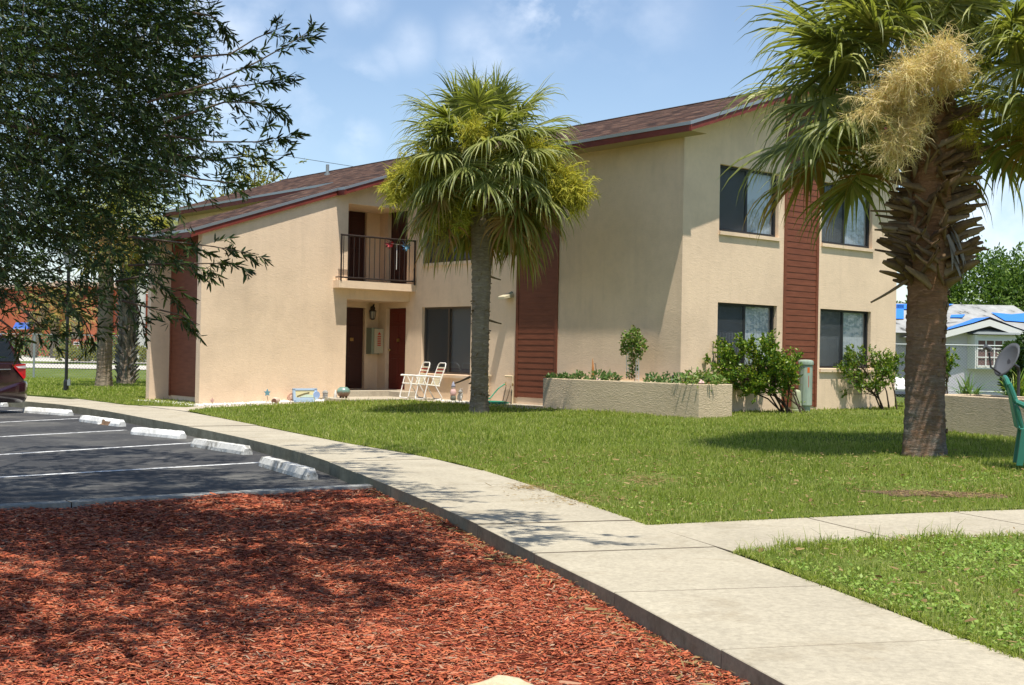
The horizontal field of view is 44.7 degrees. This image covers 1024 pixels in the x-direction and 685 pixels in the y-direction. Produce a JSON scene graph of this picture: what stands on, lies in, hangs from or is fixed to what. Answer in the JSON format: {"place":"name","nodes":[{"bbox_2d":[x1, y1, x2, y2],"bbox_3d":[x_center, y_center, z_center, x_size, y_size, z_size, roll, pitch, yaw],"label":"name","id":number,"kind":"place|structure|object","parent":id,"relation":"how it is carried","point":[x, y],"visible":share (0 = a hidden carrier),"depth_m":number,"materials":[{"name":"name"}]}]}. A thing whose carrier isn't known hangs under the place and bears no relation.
{"place":"outdoors","nodes":[
{"label":"outdoors","id":0,"kind":"place"},
{"bbox_2d":[20,361,56,362],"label":"verge","id":1,"kind":"structure","parent":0,"point":[38,362],"depth_m":98.41,"materials":[{"name":"green plant"}]},
{"bbox_2d":[19,356,145,369],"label":"road","id":2,"kind":"structure","parent":0,"point":[41,358],"depth_m":87.67,"materials":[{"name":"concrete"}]},
{"bbox_2d":[12,278,76,357],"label":"cabbage palm","id":3,"kind":"object","parent":2,"relation":"on","point":[37,345],"visible":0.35,"depth_m":131.64,"materials":[{"name":"green plant"}]},
{"bbox_2d":[27,286,81,357],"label":"cabbage palm","id":4,"kind":"object","parent":2,"relation":"on","point":[52,349],"visible":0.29,"depth_m":131.59,"materials":[{"name":"green plant"}]},
{"bbox_2d":[43,284,97,351],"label":"cabbage palm","id":5,"kind":"object","parent":2,"relation":"on","point":[75,321],"visible":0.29,"depth_m":131.59,"materials":[{"name":"green plant"}]},
{"bbox_2d":[26,368,145,398],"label":"lawn","id":6,"kind":"structure","parent":0,"point":[46,372],"depth_m":59.06,"materials":[{"name":"green plant"}]},
{"bbox_2d":[63,249,73,390],"bbox_3d":[-12.383,-0.656,34.684,0.380,4.040,0.361,1,0,0],"label":"lamp post","id":7,"kind":"object","parent":6,"relation":"on","point":[66,382],"visible":0.41,"depth_m":34.64,"materials":[{"name":"black metal"}]},
{"bbox_2d":[0,333,146,378],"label":"chain link fence","id":8,"kind":"object","parent":6,"relation":"on","point":[33,348],"visible":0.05,"depth_m":51.05,"materials":[{"name":"grey metal"}]},
{"bbox_2d":[39,172,160,385],"bbox_3d":[-13.172,-2.304,40.039,4.311,7.516,4.340,1,0,0],"label":"cabbage palm","id":9,"kind":"object","parent":6,"relation":"on","point":[104,360],"visible":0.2,"depth_m":39.73,"materials":[{"name":"grey plant"}]},
{"bbox_2d":[79,170,185,383],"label":"cabbage palm","id":10,"kind":"object","parent":6,"relation":"on","point":[126,359],"visible":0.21,"depth_m":43.48,"materials":[{"name":"grey plant"}]},
{"bbox_2d":[189,142,307,199],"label":"bare topped tree","id":11,"kind":"object","parent":6,"relation":"on","point":[261,181],"visible":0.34,"depth_m":52.27,"materials":[{"name":"green plant"}]},
{"bbox_2d":[24,376,202,406],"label":"grass","id":12,"kind":"structure","parent":0,"point":[50,386],"depth_m":34.20,"materials":[{"name":"green plant"}]},
{"bbox_2d":[78,398,195,406],"bbox_3d":[-8.734,1.358,28.820,2.247,0.020,6.182,1,-1,-25],"label":"grass strip base","id":13,"kind":"object","parent":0,"point":[134,404],"visible":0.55,"depth_m":26.95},
{"bbox_2d":[1,151,347,165],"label":"power line","id":14,"kind":"object","parent":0,"point":[278,155],"visible":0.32,"depth_m":75.08,"materials":[{"name":"black"}]},
{"bbox_2d":[0,407,350,503],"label":"parking lot","id":15,"kind":"structure","parent":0,"point":[142,482],"depth_m":14.87,"materials":[{"name":"grey asphalt"}]},
{"bbox_2d":[0,334,27,402],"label":"minivan","id":16,"kind":"object","parent":15,"relation":"on","point":[13,386],"visible":0.88,"depth_m":25.54,"materials":[{"name":"red paint"}]},
{"bbox_2d":[22,407,72,415],"bbox_3d":[-9.524,1.409,25.536,1.557,0.118,0.176,1,-1,36],"label":"wheel stop","id":17,"kind":"object","parent":15,"relation":"on","point":[50,411],"visible":1,"depth_m":25.41,"materials":[{"name":"paint"}]},
{"bbox_2d":[79,415,125,426],"bbox_3d":[-7.463,1.427,22.659,0.176,0.126,1.748,2,-1,-41],"label":"wheel stop","id":18,"kind":"object","parent":15,"relation":"on","point":[103,421],"visible":1,"depth_m":22.58,"materials":[{"name":"paint"}]},
{"bbox_2d":[0,410,258,477],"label":"parking stripes","id":19,"kind":"object","parent":15,"relation":"on","point":[100,448],"visible":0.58,"depth_m":15.78,"materials":[{"name":"paint"}]},
{"bbox_2d":[131,427,186,438],"bbox_3d":[-5.623,1.433,19.777,1.309,0.118,0.176,1,-1,39],"label":"wheel stop","id":20,"kind":"object","parent":15,"relation":"on","point":[162,433],"visible":1,"depth_m":19.65,"materials":[{"name":"paint"}]},
{"bbox_2d":[191,439,252,454],"bbox_3d":[-4.053,1.441,17.316,0.176,0.118,1.651,1,-1,-39],"label":"wheel stop","id":21,"kind":"object","parent":15,"relation":"on","point":[227,447],"visible":1,"depth_m":17.13,"materials":[{"name":"paint"}]},
{"bbox_2d":[259,456,317,479],"bbox_3d":[-2.606,1.444,14.410,0.176,0.118,1.760,1,-1,-28],"label":"wheel stop","id":22,"kind":"object","parent":15,"relation":"on","point":[303,472],"visible":1,"depth_m":14.16,"materials":[{"name":"paint"}]},
{"bbox_2d":[74,399,321,411],"bbox_3d":[-6.607,1.483,28.753,4.930,0.338,6.142,2,-1,-41],"label":"apron","id":23,"kind":"object","parent":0,"point":[185,409],"visible":0.16,"depth_m":26.19,"materials":[{"name":"beige concrete"}]},
{"bbox_2d":[138,399,323,405],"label":"white gravel","id":24,"kind":"structure","parent":23,"relation":"on","point":[241,403],"depth_m":27.49,"materials":[{"name":"white gravel"}]},
{"bbox_2d":[271,397,279,403],"bbox_3d":[-5.275,1.302,27.831,0.170,0.170,0.256,1,0,9],"label":"clay jar","id":25,"kind":"object","parent":24,"relation":"on","point":[275,399],"visible":0.81,"depth_m":27.71,"materials":[{"name":"beige ceramic"}]},
{"bbox_2d":[287,393,292,400],"bbox_3d":[-5.007,1.272,28.240,0.200,0.259,0.048,1,-1,-40],"label":"clay ornament","id":26,"kind":"object","parent":23,"relation":"on","point":[290,396],"visible":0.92,"depth_m":28.20,"materials":[{"name":"orange ceramic"}]},
{"bbox_2d":[292,388,319,401],"bbox_3d":[-4.691,1.199,28.390,0.689,0.307,0.099,1,-1,-40],"label":"painted sign","id":27,"kind":"object","parent":23,"relation":"on","point":[306,394],"visible":0.92,"depth_m":28.36,"materials":[{"name":"blue"}]},
{"bbox_2d":[322,390,327,400],"bbox_3d":[-4.302,1.220,28.674,0.105,0.250,0.105,1,-1,45],"label":"stone lantern","id":28,"kind":"object","parent":23,"relation":"on","point":[325,393],"visible":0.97,"depth_m":28.65,"materials":[{"name":"beige stone"}]},
{"bbox_2d":[0,487,749,684],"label":"mulch bed","id":29,"kind":"object","parent":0,"point":[496,650],"visible":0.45,"depth_m":6.49,"materials":[{"name":"red wood"}]},
{"bbox_2d":[469,675,532,684],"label":"limestone rock","id":30,"kind":"object","parent":29,"relation":"on","point":[502,680],"visible":1,"depth_m":5.02,"materials":[{"name":"beige stone"}]},
{"bbox_2d":[355,487,750,684],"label":"leaf litter","id":31,"kind":"object","parent":29,"relation":"on","point":[569,581],"visible":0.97,"depth_m":6.95,"materials":[{"name":"wood chips"},{"name":"bark mulch"}]},
{"bbox_2d":[318,396,542,408],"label":"patio","id":32,"kind":"structure","parent":0,"point":[388,398],"depth_m":28.56,"materials":[{"name":"beige concrete"}]},
{"bbox_2d":[337,387,349,397],"bbox_3d":[-3.882,1.153,28.676,0.316,0.248,0.314,1,0,0],"label":"glazed pot","id":33,"kind":"object","parent":32,"relation":"on","point":[342,392],"visible":1,"depth_m":28.57,"materials":[{"name":"teal ceramic"}]},
{"bbox_2d":[399,362,429,397],"bbox_3d":[-2.283,0.884,29.431,0.613,0.861,0.510,1,-1,-29],"label":"folding chair","id":34,"kind":"object","parent":32,"relation":"on","point":[422,372],"visible":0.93,"depth_m":29.47,"materials":[{"name":"white paint"}]},
{"bbox_2d":[415,362,445,399],"bbox_3d":[-1.881,0.892,28.959,0.613,0.861,0.510,1,-1,-29],"label":"folding chair","id":35,"kind":"object","parent":32,"relation":"on","point":[436,383],"visible":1,"depth_m":28.95,"materials":[{"name":"white paint"}]},
{"bbox_2d":[450,381,455,400],"bbox_3d":[-1.343,1.109,28.476,0.144,0.440,0.144,1,0,0],"label":"garden gnome","id":36,"kind":"object","parent":32,"relation":"on","point":[453,394],"visible":0.95,"depth_m":28.43,"materials":[{"name":"pink"}]},
{"bbox_2d":[457,388,462,400],"bbox_3d":[-1.177,1.183,28.218,0.134,0.300,0.169,1,0,0],"label":"stone animal","id":37,"kind":"object","parent":32,"relation":"on","point":[460,396],"visible":0.93,"depth_m":28.17},
{"bbox_2d":[488,382,508,403],"bbox_3d":[-0.433,1.095,27.133,0.753,0.467,1.139,1,0,0],"label":"garden hose","id":38,"kind":"object","parent":32,"relation":"on","point":[498,402],"visible":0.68,"depth_m":27.13,"materials":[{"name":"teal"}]},
{"bbox_2d":[26,362,904,401],"bbox_3d":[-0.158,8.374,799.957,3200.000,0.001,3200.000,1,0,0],"label":"ground","id":39,"kind":"structure","parent":0,"point":[898,397],"depth_m":98.55,"materials":[{"name":"green plant"}]},
{"bbox_2d":[0,281,147,355],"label":"red building","id":40,"kind":"structure","parent":39,"relation":"on","point":[10,321],"depth_m":154.05,"materials":[{"name":"paint"}]},
{"bbox_2d":[13,322,29,329],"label":"blue awning","id":41,"kind":"object","parent":40,"relation":"attached to","point":[18,325],"visible":0.55,"depth_m":151.20,"materials":[{"name":"blue fabric"}]},
{"bbox_2d":[6,332,145,356],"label":"hedge","id":42,"kind":"object","parent":39,"relation":"on","point":[47,344],"visible":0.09,"depth_m":139.66,"materials":[{"name":"green plant"}]},
{"bbox_2d":[51,340,146,363],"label":"hedge","id":43,"kind":"object","parent":39,"relation":"on","point":[74,353],"visible":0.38,"depth_m":107.87,"materials":[{"name":"green plant"}]},
{"bbox_2d":[136,260,145,361],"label":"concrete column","id":44,"kind":"structure","parent":39,"relation":"on","point":[143,299],"depth_m":111.59,"materials":[{"name":"grey concrete"}]},
{"bbox_2d":[0,0,327,367],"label":"willow oak","id":45,"kind":"object","parent":39,"relation":"on","point":[121,42],"visible":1,"depth_m":8.23,"materials":[{"name":"green plant"}]},
{"bbox_2d":[0,484,372,510],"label":"kerb","id":46,"kind":"structure","parent":39,"relation":"on","point":[67,503],"depth_m":11.15,"materials":[{"name":"grey concrete"}]},
{"bbox_2d":[895,303,1023,395],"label":"white house","id":47,"kind":"structure","parent":39,"relation":"on","point":[983,324],"depth_m":49.99,"materials":[{"name":"white"}]},
{"bbox_2d":[965,328,1020,368],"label":"bay window","id":48,"kind":"structure","parent":47,"relation":"in","point":[1004,336],"depth_m":49.46,"materials":[{"name":"white paint"}]},
{"bbox_2d":[905,235,1023,311],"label":"broadleaf tree","id":49,"kind":"object","parent":39,"relation":"on","point":[957,293],"visible":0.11,"depth_m":71.99,"materials":[{"name":"green plant"}]},
{"bbox_2d":[960,241,1023,310],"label":"broadleaf tree","id":50,"kind":"object","parent":39,"relation":"on","point":[1003,260],"visible":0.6,"depth_m":70.43,"materials":[{"name":"green plant"}]},
{"bbox_2d":[0,0,1023,304],"label":"sky","id":51,"kind":"structure","parent":0,"point":[609,59],"materials":[{"name":"blue"}]},
{"bbox_2d":[8,396,1023,684],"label":"sidewalk","id":52,"kind":"structure","parent":0,"point":[752,622],"depth_m":7.21,"materials":[{"name":"concrete"}]},
{"bbox_2d":[190,397,1023,524],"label":"lawn","id":53,"kind":"structure","parent":0,"point":[890,487],"depth_m":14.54,"materials":[{"name":"green plant"}]},
{"bbox_2d":[373,59,602,413],"bbox_3d":[-0.475,-2.071,24.110,4.408,7.025,4.493,1,0,0],"label":"cabbage palm","id":54,"kind":"object","parent":53,"relation":"on","point":[475,215],"visible":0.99,"depth_m":23.54,"materials":[{"name":"green plant"}]},
{"bbox_2d":[135,62,897,411],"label":"apartment building","id":55,"kind":"structure","parent":53,"relation":"on","point":[673,260],"depth_m":27.24,"materials":[{"name":"paint"}]},
{"bbox_2d":[345,308,362,387],"bbox_3d":[-4.107,0.137,31.152,0.860,2.015,0.065,1,-1,-40],"label":"door","id":56,"kind":"structure","parent":55,"relation":"in","point":[354,320],"depth_m":31.25,"materials":[{"name":"red wood"}]},
{"bbox_2d":[347,211,364,280],"bbox_3d":[-4.062,-2.478,31.180,0.860,1.985,0.052,1,-1,-40],"label":"door","id":57,"kind":"structure","parent":55,"relation":"in","point":[356,220],"depth_m":31.28,"materials":[{"name":"red wood"}]},
{"bbox_2d":[369,304,375,319],"bbox_3d":[-3.521,-0.775,31.362,0.192,0.414,0.308,1,-1,-16],"label":"wall lantern","id":58,"kind":"object","parent":55,"relation":"attached to","point":[372,313],"depth_m":31.27,"materials":[{"name":"black metal"}]},
{"bbox_2d":[366,328,383,353],"bbox_3d":[-3.458,-0.036,31.391,0.330,0.660,0.292,1,-1,-40],"label":"meter box","id":59,"kind":"object","parent":55,"relation":"attached to","point":[374,340],"visible":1,"depth_m":31.28,"materials":[{"name":"grey metal"}]},
{"bbox_2d":[374,329,383,352],"bbox_3d":[-3.357,-0.035,31.317,0.270,0.620,0.036,1,-1,-40],"label":"cabinet door","id":60,"kind":"structure","parent":59,"relation":"in","point":[377,349],"depth_m":31.29,"materials":[{"name":"beige metal"}]},
{"bbox_2d":[388,308,405,389],"bbox_3d":[-2.845,0.160,31.093,0.114,2.015,0.830,1,-1,-40],"label":"door","id":61,"kind":"structure","parent":55,"relation":"in","point":[397,331],"depth_m":31.14,"materials":[{"name":"red wood"}]},
{"bbox_2d":[385,240,410,269],"bbox_3d":[-2.768,-2.150,30.096,0.800,0.770,0.078,1,-1,-40],"label":"pinwheel","id":62,"kind":"object","parent":55,"relation":"attached to","point":[390,245],"visible":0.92,"depth_m":30.11,"materials":[{"name":"multicoloured"}]},
{"bbox_2d":[390,211,407,283],"bbox_3d":[-2.772,-2.454,31.136,0.052,1.985,0.830,1,-1,-40],"label":"door","id":63,"kind":"structure","parent":55,"relation":"in","point":[396,231],"depth_m":31.16,"materials":[{"name":"red wood"}]},
{"bbox_2d":[420,306,470,378],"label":"window","id":64,"kind":"structure","parent":55,"relation":"in","point":[447,330],"depth_m":29.57,"materials":[{"name":"black glass"}]},
{"bbox_2d":[421,223,470,266],"bbox_3d":[-1.483,-2.708,29.553,0.221,1.754,1.950,1,-1,-40],"label":"window","id":65,"kind":"structure","parent":55,"relation":"in","point":[454,259],"depth_m":29.61,"materials":[{"name":"brown glass"}]},
{"bbox_2d":[498,291,512,298],"bbox_3d":[-0.132,-1.049,27.634,0.280,0.183,0.247,1,-1,-33],"label":"floodlight","id":66,"kind":"object","parent":55,"relation":"attached to","point":[508,295],"visible":1,"depth_m":27.57,"materials":[{"name":"beige"}]},
{"bbox_2d":[505,375,513,402],"bbox_3d":[-0.034,1.059,27.510,0.118,0.665,0.430,1,-1,-25],"label":"water pipe","id":67,"kind":"object","parent":55,"relation":"attached to","point":[512,382],"visible":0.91,"depth_m":27.47,"materials":[{"name":"beige"}]},
{"bbox_2d":[717,303,773,370],"bbox_3d":[4.719,-0.095,25.178,1.910,1.359,0.221,1,-1,-40],"label":"window","id":68,"kind":"structure","parent":55,"relation":"in","point":[748,319],"depth_m":25.20,"materials":[{"name":"grey glass"}]},
{"bbox_2d":[719,165,780,240],"bbox_3d":[4.770,-2.807,25.201,1.910,1.394,0.221,1,-1,-40],"label":"window","id":69,"kind":"structure","parent":55,"relation":"in","point":[732,216],"depth_m":25.20,"materials":[{"name":"grey glass"}]},
{"bbox_2d":[819,309,872,371],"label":"window","id":70,"kind":"structure","parent":55,"relation":"in","point":[838,328],"depth_m":27.36,"materials":[{"name":"grey glass"}]},
{"bbox_2d":[821,183,874,251],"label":"window","id":71,"kind":"structure","parent":55,"relation":"in","point":[857,239],"depth_m":27.61,"materials":[{"name":"grey glass"}]},
{"bbox_2d":[543,378,731,418],"bbox_3d":[2.358,1.118,24.381,0.930,0.730,4.230,1,-1,-40],"label":"stucco planter","id":72,"kind":"object","parent":53,"relation":"on","point":[679,399],"visible":0.67,"depth_m":23.58,"materials":[{"name":"concrete"}]},
{"bbox_2d":[543,372,558,377],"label":"bedding plant","id":73,"kind":"object","parent":72,"relation":"in","point":[551,375],"visible":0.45,"depth_m":25.84,"materials":[{"name":"green plant"}]},
{"bbox_2d":[556,371,573,378],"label":"bedding plant","id":74,"kind":"object","parent":72,"relation":"in","point":[561,376],"visible":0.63,"depth_m":25.52,"materials":[{"name":"green plant"}]},
{"bbox_2d":[569,370,586,379],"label":"bedding plant","id":75,"kind":"object","parent":72,"relation":"in","point":[576,375],"visible":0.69,"depth_m":25.23,"materials":[{"name":"green plant"}]},
{"bbox_2d":[586,369,605,379],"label":"bedding plant","id":76,"kind":"object","parent":72,"relation":"in","point":[595,372],"visible":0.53,"depth_m":24.81,"materials":[{"name":"green plant"}]},
{"bbox_2d":[598,370,622,380],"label":"bedding plant","id":77,"kind":"object","parent":72,"relation":"in","point":[609,375],"visible":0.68,"depth_m":24.54,"materials":[{"name":"green plant"}]},
{"bbox_2d":[626,346,638,380],"bbox_3d":[2.344,0.402,24.166,0.015,0.694,0.359,1,-1,-40],"label":"trellis","id":78,"kind":"object","parent":72,"relation":"in","point":[636,366],"visible":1,"depth_m":24.09,"materials":[{"name":"white paint"}]},
{"bbox_2d":[619,325,648,380],"bbox_3d":[2.364,0.204,24.154,0.682,1.096,0.372,1,-1,40],"label":"climbing vine","id":79,"kind":"object","parent":78,"relation":"attached to","point":[632,342],"visible":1,"depth_m":24.12,"materials":[{"name":"green plant"}]},
{"bbox_2d":[643,372,664,381],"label":"bedding plant","id":80,"kind":"object","parent":72,"relation":"in","point":[647,377],"visible":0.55,"depth_m":23.66,"materials":[{"name":"green plant"}]},
{"bbox_2d":[656,371,679,382],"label":"bedding plant","id":81,"kind":"object","parent":72,"relation":"in","point":[660,380],"visible":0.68,"depth_m":23.38,"materials":[{"name":"green plant"}]},
{"bbox_2d":[671,372,693,383],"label":"bedding plant","id":82,"kind":"object","parent":72,"relation":"in","point":[677,380],"visible":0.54,"depth_m":23.09,"materials":[{"name":"green plant"}]},
{"bbox_2d":[674,366,709,383],"bbox_3d":[3.327,0.696,22.977,0.550,0.526,0.607,1,-1,35],"label":"bedding plant","id":83,"kind":"object","parent":72,"relation":"in","point":[685,379],"visible":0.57,"depth_m":22.93,"materials":[{"name":"green plant"}]},
{"bbox_2d":[681,366,720,390],"bbox_3d":[3.453,0.699,22.771,0.644,0.525,0.670,1,-1,34],"label":"bedding plant","id":84,"kind":"object","parent":72,"relation":"in","point":[701,373],"visible":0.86,"depth_m":22.71,"materials":[{"name":"green plant"}]},
{"bbox_2d":[692,369,725,383],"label":"bedding plant","id":85,"kind":"object","parent":72,"relation":"in","point":[717,379],"visible":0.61,"depth_m":22.95,"materials":[{"name":"green plant"}]},
{"bbox_2d":[706,373,729,383],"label":"bedding plant","id":86,"kind":"object","parent":72,"relation":"in","point":[724,381],"visible":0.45,"depth_m":23.06,"materials":[{"name":"green plant"}]},
{"bbox_2d":[400,447,1023,644],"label":"fallen leaves","id":87,"kind":"object","parent":53,"relation":"on","point":[880,576],"visible":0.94,"depth_m":11.73,"materials":[{"name":"brown plant"}]},
{"bbox_2d":[702,328,803,413],"bbox_3d":[4.676,0.565,24.625,2.323,1.745,1.572,1,0,0],"label":"shrub","id":88,"kind":"object","parent":53,"relation":"on","point":[770,375],"visible":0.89,"depth_m":24.33,"materials":[{"name":"green plant"}]},
{"bbox_2d":[783,373,805,411],"bbox_3d":[5.694,0.968,25.209,0.536,0.973,0.390,1,-1,35],"label":"seedling shrub","id":89,"kind":"object","parent":53,"relation":"on","point":[794,390],"visible":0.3,"depth_m":25.23,"materials":[{"name":"green plant"}]},
{"bbox_2d":[791,390,801,411],"bbox_3d":[5.862,1.221,25.664,0.224,0.501,0.221,1,0,0],"label":"utility stub","id":90,"kind":"object","parent":53,"relation":"on","point":[794,407],"visible":0.66,"depth_m":25.59,"materials":[{"name":"yellow"}]},
{"bbox_2d":[798,360,813,410],"bbox_3d":[6.084,0.915,25.817,0.320,1.121,0.320,1,0,0],"label":"utility pedestal","id":91,"kind":"object","parent":53,"relation":"on","point":[805,385],"visible":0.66,"depth_m":25.69,"materials":[{"name":"green metal"}]},
{"bbox_2d":[713,0,1023,456],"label":"cabbage palm","id":92,"kind":"object","parent":53,"relation":"on","point":[934,148],"visible":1,"depth_m":15.60,"materials":[{"name":"green plant"}]},
{"bbox_2d":[833,343,904,409],"bbox_3d":[7.761,0.752,27.293,1.894,1.496,1.134,1,0,0],"label":"shrub","id":93,"kind":"object","parent":53,"relation":"on","point":[888,368],"visible":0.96,"depth_m":27.21,"materials":[{"name":"green plant"}]},
{"bbox_2d":[895,377,904,390],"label":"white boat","id":94,"kind":"object","parent":53,"relation":"on","point":[897,383],"visible":0.06,"depth_m":43.75,"materials":[{"name":"white paint"}]},
{"bbox_2d":[861,490,954,496],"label":"bare soil","id":95,"kind":"structure","parent":53,"relation":"on","point":[905,494],"depth_m":11.91,"materials":[{"name":"brown soil"}]},
{"bbox_2d":[895,344,1002,401],"bbox_3d":[15.425,0.916,30.746,13.180,1.675,1.160,1,0,0],"label":"chain link fence","id":96,"kind":"object","parent":53,"relation":"on","point":[949,345],"visible":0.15,"depth_m":30.55,"materials":[{"name":"grey metal"}]},
{"bbox_2d":[944,347,959,393],"bbox_3d":[8.325,0.772,23.962,0.533,1.402,0.442,1,-1,-36],"label":"shrub","id":97,"kind":"object","parent":53,"relation":"on","point":[951,359],"visible":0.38,"depth_m":23.97,"materials":[{"name":"green plant"}]},
{"bbox_2d":[932,492,1017,497],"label":"bare soil","id":98,"kind":"structure","parent":53,"relation":"on","point":[1001,496],"depth_m":11.83,"materials":[{"name":"brown soil"}]},
{"bbox_2d":[945,394,1023,436],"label":"stucco planter","id":99,"kind":"object","parent":53,"relation":"on","point":[978,413],"visible":0.51,"depth_m":18.98,"materials":[{"name":"concrete"}]},
{"bbox_2d":[944,371,993,393],"bbox_3d":[7.525,0.669,20.628,0.928,0.478,0.907,1,-1,38],"label":"strappy plant","id":100,"kind":"object","parent":99,"relation":"in","point":[967,387],"visible":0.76,"depth_m":20.53,"materials":[{"name":"green plant"}]},
{"bbox_2d":[983,343,1019,395],"bbox_3d":[7.696,0.622,19.585,0.550,1.241,0.499,1,-1,23],"label":"satellite dish","id":101,"kind":"object","parent":99,"relation":"in","point":[1007,358],"visible":0.98,"depth_m":19.64,"materials":[{"name":"grey metal"}]},
{"bbox_2d":[989,369,1023,396],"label":"strappy plant","id":102,"kind":"object","parent":99,"relation":"in","point":[1021,388],"visible":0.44,"depth_m":20.16,"materials":[{"name":"green plant"}]},
{"bbox_2d":[997,331,1023,395],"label":"ixora bush","id":103,"kind":"object","parent":53,"relation":"on","point":[1011,373],"visible":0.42,"depth_m":21.30,"materials":[{"name":"green plant"}]},
{"bbox_2d":[1002,375,1023,465],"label":"plastic chair","id":104,"kind":"object","parent":53,"relation":"on","point":[1018,455],"visible":1,"depth_m":14.03,"materials":[{"name":"teal plastic"}]},
{"bbox_2d":[649,510,1023,554],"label":"garden path","id":105,"kind":"structure","parent":0,"point":[726,535],"depth_m":9.52,"materials":[{"name":"concrete"}]},
{"bbox_2d":[737,535,1023,655],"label":"side lawn","id":106,"kind":"structure","parent":0,"point":[845,562],"depth_m":7.58,"materials":[{"name":"green plant"}]},
{"bbox_2d":[188,409,1023,658],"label":"side grass","id":107,"kind":"structure","parent":106,"relation":"on","point":[945,626],"depth_m":7.71,"materials":[{"name":"green plant"}]},
{"bbox_2d":[500,466,1023,651],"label":"clover","id":108,"kind":"object","parent":106,"relation":"on","point":[998,555],"visible":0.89,"depth_m":7.54,"materials":[{"name":"green plant"}]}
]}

